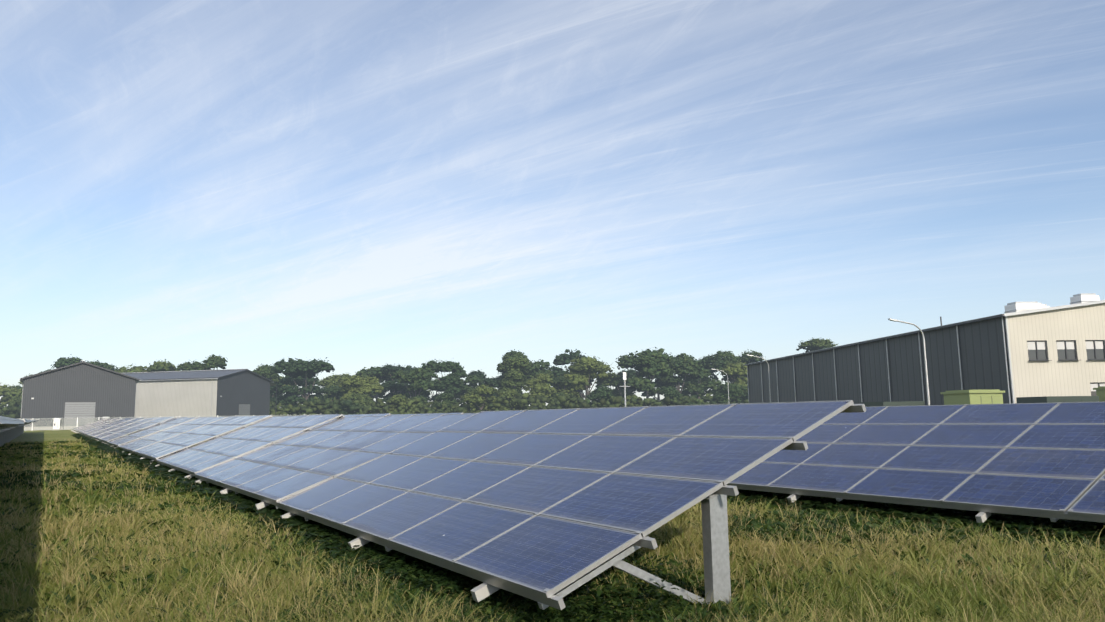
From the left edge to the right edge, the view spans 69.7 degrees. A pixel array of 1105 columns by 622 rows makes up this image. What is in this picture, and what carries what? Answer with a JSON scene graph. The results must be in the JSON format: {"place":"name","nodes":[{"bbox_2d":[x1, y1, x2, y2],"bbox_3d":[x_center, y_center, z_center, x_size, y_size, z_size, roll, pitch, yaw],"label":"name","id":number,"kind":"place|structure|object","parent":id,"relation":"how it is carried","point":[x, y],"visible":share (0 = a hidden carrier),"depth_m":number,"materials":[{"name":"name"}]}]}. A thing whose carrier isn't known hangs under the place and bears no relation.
{"place":"outdoors","nodes":[
{"label":"outdoors","id":0,"kind":"place"},
{"bbox_2d":[0,424,1104,621],"bbox_3d":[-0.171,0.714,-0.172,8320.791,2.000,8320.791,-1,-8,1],"label":"ground","id":1,"kind":"structure","parent":0,"point":[33,436],"depth_m":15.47,"materials":[{"name":"green plant"}]},
{"bbox_2d":[0,383,16,404],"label":"tree","id":2,"kind":"object","parent":1,"relation":"on","point":[4,389],"visible":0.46,"depth_m":290.00,"materials":[{"name":"green plant"}]},
{"bbox_2d":[6,396,21,413],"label":"tree","id":3,"kind":"object","parent":1,"relation":"on","point":[14,400],"visible":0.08,"depth_m":267.12,"materials":[{"name":"green plant"}]},
{"bbox_2d":[1,374,32,406],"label":"tree","id":4,"kind":"object","parent":1,"relation":"on","point":[13,393],"visible":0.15,"depth_m":282.01,"materials":[{"name":"green plant"}]},
{"bbox_2d":[0,416,39,446],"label":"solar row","id":5,"kind":"object","parent":1,"relation":"on","point":[11,429],"visible":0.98,"depth_m":50.62,"materials":[{"name":"glass"}]},
{"bbox_2d":[53,418,60,429],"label":"meter cabinet","id":6,"kind":"object","parent":1,"relation":"on","point":[56,423],"visible":0.88,"depth_m":128.87,"materials":[{"name":"white metal"}]},
{"bbox_2d":[50,354,82,368],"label":"tree","id":7,"kind":"object","parent":1,"relation":"on","point":[61,362],"visible":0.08,"depth_m":285.95,"materials":[{"name":"green plant"}]},
{"bbox_2d":[19,361,140,430],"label":"shed","id":8,"kind":"structure","parent":1,"relation":"on","point":[81,390],"depth_m":135.80,"materials":[{"name":"grey metal"}]},
{"bbox_2d":[85,359,110,369],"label":"tree","id":9,"kind":"object","parent":1,"relation":"on","point":[98,364],"visible":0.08,"depth_m":282.04,"materials":[{"name":"green plant"}]},
{"bbox_2d":[97,361,118,370],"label":"tree","id":10,"kind":"object","parent":1,"relation":"on","point":[111,366],"visible":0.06,"depth_m":308.84,"materials":[{"name":"green plant"}]},
{"bbox_2d":[112,365,148,372],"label":"tree","id":11,"kind":"object","parent":1,"relation":"on","point":[123,369],"visible":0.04,"depth_m":287.41,"materials":[{"name":"green plant"}]},
{"bbox_2d":[146,359,180,371],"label":"tree","id":12,"kind":"object","parent":1,"relation":"on","point":[159,366],"visible":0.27,"depth_m":288.18,"materials":[{"name":"green plant"}]},
{"bbox_2d":[21,414,320,430],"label":"fence","id":13,"kind":"object","parent":1,"relation":"on","point":[32,423],"visible":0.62,"depth_m":130.71,"materials":[{"name":"grey metal"}]},
{"bbox_2d":[176,360,211,370],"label":"tree","id":14,"kind":"object","parent":1,"relation":"on","point":[188,366],"visible":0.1,"depth_m":279.80,"materials":[{"name":"green plant"}]},
{"bbox_2d":[122,369,276,423],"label":"shed","id":15,"kind":"structure","parent":1,"relation":"on","point":[222,393],"depth_m":176.17,"materials":[{"name":"grey metal"}]},
{"bbox_2d":[200,354,227,369],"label":"tree","id":16,"kind":"object","parent":1,"relation":"on","point":[215,361],"visible":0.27,"depth_m":279.28,"materials":[{"name":"green plant"}]},
{"bbox_2d":[252,363,281,396],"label":"tree","id":17,"kind":"object","parent":1,"relation":"on","point":[262,370],"visible":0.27,"depth_m":296.10,"materials":[{"name":"green plant"}]},
{"bbox_2d":[270,380,287,403],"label":"tree","id":18,"kind":"object","parent":1,"relation":"on","point":[273,390],"visible":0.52,"depth_m":282.11,"materials":[{"name":"green plant"}]},
{"bbox_2d":[272,376,290,395],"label":"tree","id":19,"kind":"object","parent":1,"relation":"on","point":[274,381],"visible":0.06,"depth_m":312.67,"materials":[{"name":"green plant"}]},
{"bbox_2d":[279,395,306,413],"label":"tree","id":20,"kind":"object","parent":1,"relation":"on","point":[294,400],"visible":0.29,"depth_m":264.00,"materials":[{"name":"green plant"}]},
{"bbox_2d":[277,375,319,403],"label":"tree","id":21,"kind":"object","parent":1,"relation":"on","point":[286,380],"visible":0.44,"depth_m":298.58,"materials":[{"name":"green plant"}]},
{"bbox_2d":[268,357,334,403],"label":"tree","id":22,"kind":"object","parent":1,"relation":"on","point":[294,369],"visible":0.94,"depth_m":280.82,"materials":[{"name":"green plant"}]},
{"bbox_2d":[307,396,325,411],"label":"tree","id":23,"kind":"object","parent":1,"relation":"on","point":[311,399],"visible":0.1,"depth_m":259.90,"materials":[{"name":"green plant"}]},
{"bbox_2d":[311,386,325,397],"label":"tree","id":24,"kind":"object","parent":1,"relation":"on","point":[320,390],"visible":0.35,"depth_m":286.37,"materials":[{"name":"green plant"}]},
{"bbox_2d":[322,385,346,401],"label":"tree","id":25,"kind":"object","parent":1,"relation":"on","point":[333,391],"visible":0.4,"depth_m":282.16,"materials":[{"name":"green plant"}]},
{"bbox_2d":[318,373,351,396],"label":"tree","id":26,"kind":"object","parent":1,"relation":"on","point":[328,381],"visible":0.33,"depth_m":309.27,"materials":[{"name":"green plant"}]},
{"bbox_2d":[346,392,374,411],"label":"tree","id":27,"kind":"object","parent":1,"relation":"on","point":[365,399],"visible":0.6,"depth_m":265.14,"materials":[{"name":"green plant"}]},
{"bbox_2d":[338,374,385,400],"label":"tree","id":28,"kind":"object","parent":1,"relation":"on","point":[355,384],"visible":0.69,"depth_m":276.94,"materials":[{"name":"green plant"}]},
{"bbox_2d":[0,392,742,414],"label":"trees","id":29,"kind":"object","parent":1,"relation":"on","point":[707,397],"visible":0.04,"depth_m":273.66,"materials":[{"name":"green plant"}]},
{"bbox_2d":[0,391,748,418],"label":"hedge tree belt","id":30,"kind":"object","parent":1,"relation":"on","point":[349,407],"visible":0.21,"depth_m":254.54,"materials":[{"name":"green plant"}]},
{"bbox_2d":[355,366,399,401],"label":"tree","id":31,"kind":"object","parent":1,"relation":"on","point":[376,372],"visible":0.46,"depth_m":308.18,"materials":[{"name":"green plant"}]},
{"bbox_2d":[380,380,411,402],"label":"tree","id":32,"kind":"object","parent":1,"relation":"on","point":[395,386],"visible":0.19,"depth_m":284.91,"materials":[{"name":"green plant"}]},
{"bbox_2d":[376,363,417,393],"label":"tree","id":33,"kind":"object","parent":1,"relation":"on","point":[387,368],"visible":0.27,"depth_m":304.06,"materials":[{"name":"green plant"}]},
{"bbox_2d":[387,393,409,411],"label":"tree","id":34,"kind":"object","parent":1,"relation":"on","point":[396,397],"visible":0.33,"depth_m":255.72,"materials":[{"name":"green plant"}]},
{"bbox_2d":[391,366,437,404],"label":"tree","id":35,"kind":"object","parent":1,"relation":"on","point":[418,378],"visible":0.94,"depth_m":272.30,"materials":[{"name":"green plant"}]},
{"bbox_2d":[424,377,441,401],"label":"tree","id":36,"kind":"object","parent":1,"relation":"on","point":[433,396],"visible":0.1,"depth_m":301.82,"materials":[{"name":"green plant"}]},
{"bbox_2d":[420,359,467,399],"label":"tree","id":37,"kind":"object","parent":1,"relation":"on","point":[452,383],"visible":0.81,"depth_m":279.71,"materials":[{"name":"green plant"}]},
{"bbox_2d":[432,392,456,410],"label":"tree","id":38,"kind":"object","parent":1,"relation":"on","point":[448,400],"visible":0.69,"depth_m":258.78,"materials":[{"name":"green plant"}]},
{"bbox_2d":[444,374,463,403],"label":"tree","id":39,"kind":"object","parent":1,"relation":"on","point":[457,397],"visible":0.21,"depth_m":304.19,"materials":[{"name":"green plant"}]},
{"bbox_2d":[71,400,865,609],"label":"solar row","id":40,"kind":"object","parent":1,"relation":"on","point":[544,508],"visible":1,"depth_m":9.44,"materials":[{"name":"blue glass"}]},
{"bbox_2d":[458,375,483,401],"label":"tree","id":41,"kind":"object","parent":1,"relation":"on","point":[471,385],"visible":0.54,"depth_m":291.46,"materials":[{"name":"green plant"}]},
{"bbox_2d":[461,370,494,394],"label":"tree","id":42,"kind":"object","parent":1,"relation":"on","point":[478,373],"visible":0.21,"depth_m":302.72,"materials":[{"name":"green plant"}]},
{"bbox_2d":[463,384,498,410],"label":"tree","id":43,"kind":"object","parent":1,"relation":"on","point":[474,396],"visible":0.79,"depth_m":253.69,"materials":[{"name":"green plant"}]},
{"bbox_2d":[478,374,523,397],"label":"tree","id":44,"kind":"object","parent":1,"relation":"on","point":[495,381],"visible":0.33,"depth_m":280.94,"materials":[{"name":"green plant"}]},
{"bbox_2d":[497,388,519,408],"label":"tree","id":45,"kind":"object","parent":1,"relation":"on","point":[510,393],"visible":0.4,"depth_m":258.94,"materials":[{"name":"green plant"}]},
{"bbox_2d":[496,355,528,402],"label":"tree","id":46,"kind":"object","parent":1,"relation":"on","point":[514,377],"visible":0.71,"depth_m":276.82,"materials":[{"name":"green plant"}]},
{"bbox_2d":[496,349,532,399],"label":"tree","id":47,"kind":"object","parent":1,"relation":"on","point":[512,354],"visible":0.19,"depth_m":300.07,"materials":[{"name":"green plant"}]},
{"bbox_2d":[525,359,555,384],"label":"tree","id":48,"kind":"object","parent":1,"relation":"on","point":[538,367],"visible":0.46,"depth_m":301.72,"materials":[{"name":"green plant"}]},
{"bbox_2d":[523,373,558,402],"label":"tree","id":49,"kind":"object","parent":1,"relation":"on","point":[538,385],"visible":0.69,"depth_m":281.10,"materials":[{"name":"green plant"}]},
{"bbox_2d":[549,376,575,400],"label":"tree","id":50,"kind":"object","parent":1,"relation":"on","point":[559,380],"visible":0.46,"depth_m":282.75,"materials":[{"name":"green plant"}]},
{"bbox_2d":[544,349,593,397],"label":"tree","id":51,"kind":"object","parent":1,"relation":"on","point":[564,358],"visible":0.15,"depth_m":305.47,"materials":[{"name":"green plant"}]},
{"bbox_2d":[554,355,612,398],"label":"tree","id":52,"kind":"object","parent":1,"relation":"on","point":[583,372],"visible":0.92,"depth_m":286.49,"materials":[{"name":"green plant"}]},
{"bbox_2d":[71,432,1104,621],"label":"weed plants","id":53,"kind":"object","parent":1,"relation":"on","point":[447,580],"visible":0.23,"depth_m":10.40,"materials":[{"name":"green plant"}]},
{"bbox_2d":[586,385,621,404],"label":"tree","id":54,"kind":"object","parent":1,"relation":"on","point":[598,394],"visible":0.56,"depth_m":257.96,"materials":[{"name":"green plant"}]},
{"bbox_2d":[595,372,632,396],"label":"tree","id":55,"kind":"object","parent":1,"relation":"on","point":[615,392],"visible":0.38,"depth_m":301.77,"materials":[{"name":"green plant"}]},
{"bbox_2d":[608,375,635,396],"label":"tree","id":56,"kind":"object","parent":1,"relation":"on","point":[617,381],"visible":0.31,"depth_m":283.11,"materials":[{"name":"green plant"}]},
{"bbox_2d":[143,401,1104,523],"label":"solar row","id":57,"kind":"object","parent":1,"relation":"on","point":[1046,460],"visible":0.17,"depth_m":13.03,"materials":[{"name":"blue glass"}]},
{"bbox_2d":[619,372,629,406],"bbox_3d":[2.824,4.135,30.584,0.492,3.550,0.153,1,-8,-18],"label":"sensor mast","id":58,"kind":"object","parent":1,"relation":"on","point":[624,378],"visible":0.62,"depth_m":30.72,"materials":[{"name":"metal"}]},
{"bbox_2d":[616,353,644,392],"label":"tree","id":59,"kind":"object","parent":1,"relation":"on","point":[629,372],"visible":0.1,"depth_m":303.16,"materials":[{"name":"green plant"}]},
{"bbox_2d":[623,394,637,405],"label":"tree","id":60,"kind":"object","parent":1,"relation":"on","point":[629,397],"visible":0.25,"depth_m":262.13,"materials":[{"name":"green plant"}]},
{"bbox_2d":[612,347,673,397],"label":"tree","id":61,"kind":"object","parent":1,"relation":"on","point":[648,363],"visible":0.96,"depth_m":274.25,"materials":[{"name":"green plant"}]},
{"bbox_2d":[637,374,681,401],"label":"tree","id":62,"kind":"object","parent":1,"relation":"on","point":[657,382],"visible":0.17,"depth_m":296.13,"materials":[{"name":"green plant"}]},
{"bbox_2d":[657,385,681,400],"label":"tree","id":63,"kind":"object","parent":1,"relation":"on","point":[669,392],"visible":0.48,"depth_m":261.62,"materials":[{"name":"green plant"}]},
{"bbox_2d":[659,358,702,395],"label":"tree","id":64,"kind":"object","parent":1,"relation":"on","point":[683,367],"visible":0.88,"depth_m":286.25,"materials":[{"name":"green plant"}]},
{"bbox_2d":[671,353,696,389],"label":"tree","id":65,"kind":"object","parent":1,"relation":"on","point":[682,356],"visible":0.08,"depth_m":309.39,"materials":[{"name":"green plant"}]},
{"bbox_2d":[681,353,718,388],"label":"tree","id":66,"kind":"object","parent":1,"relation":"on","point":[704,360],"visible":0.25,"depth_m":305.76,"materials":[{"name":"green plant"}]},
{"bbox_2d":[682,366,723,398],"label":"tree","id":67,"kind":"object","parent":1,"relation":"on","point":[701,388],"visible":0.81,"depth_m":284.49,"materials":[{"name":"green plant"}]},
{"bbox_2d":[706,350,746,389],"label":"tree","id":68,"kind":"object","parent":1,"relation":"on","point":[719,360],"visible":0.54,"depth_m":301.12,"materials":[{"name":"green plant"}]},
{"bbox_2d":[712,382,747,403],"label":"tree","id":69,"kind":"object","parent":1,"relation":"on","point":[721,392],"visible":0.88,"depth_m":254.00,"materials":[{"name":"green plant"}]},
{"bbox_2d":[719,360,747,394],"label":"tree","id":70,"kind":"object","parent":1,"relation":"on","point":[732,369],"visible":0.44,"depth_m":286.28,"materials":[{"name":"green plant"}]},
{"bbox_2d":[742,388,748,399],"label":"tree","id":71,"kind":"object","parent":1,"relation":"on","point":[745,397],"visible":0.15,"depth_m":263.50,"materials":[{"name":"green plant"}]},
{"bbox_2d":[732,349,765,381],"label":"tree","id":72,"kind":"object","parent":1,"relation":"on","point":[748,359],"visible":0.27,"depth_m":302.30,"materials":[{"name":"green plant"}]},
{"bbox_2d":[747,354,770,402],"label":"street lamp","id":73,"kind":"object","parent":1,"relation":"on","point":[769,374],"visible":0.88,"depth_m":104.09,"materials":[{"name":"metal"}]},
{"bbox_2d":[796,338,837,351],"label":"tree","id":74,"kind":"object","parent":1,"relation":"on","point":[813,344],"visible":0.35,"depth_m":292.40,"materials":[{"name":"green plant"}]},
{"bbox_2d":[861,401,924,406],"bbox_3d":[22.537,7.157,52.434,3.300,2.300,2.300,1,-8,-16],"label":"dark container","id":75,"kind":"object","parent":1,"relation":"on","point":[899,403],"visible":0.21,"depth_m":51.62,"materials":[{"name":"grey"}]},
{"bbox_2d":[888,318,929,404],"bbox_3d":[28.877,5.157,64.015,2.969,9.215,0.280,0,-8,-4],"label":"street lamp","id":76,"kind":"object","parent":1,"relation":"on","point":[926,373],"visible":0.81,"depth_m":64.27,"materials":[{"name":"metal"}]},
{"bbox_2d":[743,293,1104,404],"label":"hall","id":77,"kind":"structure","parent":1,"relation":"on","point":[1025,349],"depth_m":65.21,"materials":[{"name":"grey metal"}]},
{"bbox_2d":[940,389,1004,404],"bbox_3d":[27.307,6.615,51.386,2.840,2.970,2.440,1,-8,-16],"label":"transformer station","id":78,"kind":"object","parent":1,"relation":"on","point":[963,397],"visible":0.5,"depth_m":50.61,"materials":[{"name":"green metal"}]},
{"bbox_2d":[1016,396,1098,402],"bbox_3d":[34.577,7.101,54.182,4.600,2.500,2.500,1,-8,-16],"label":"dark container","id":79,"kind":"object","parent":1,"relation":"on","point":[1050,399],"visible":0.19,"depth_m":53.27,"materials":[{"name":"grey"}]},
{"bbox_2d":[1093,386,1104,401],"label":"transformer station","id":80,"kind":"object","parent":1,"relation":"on","point":[1100,391],"visible":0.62,"depth_m":55.09,"materials":[{"name":"green metal"}]},
{"bbox_2d":[0,0,1104,407],"label":"sky","id":81,"kind":"structure","parent":0,"point":[357,185],"materials":[{"name":"blue"}]}
]}

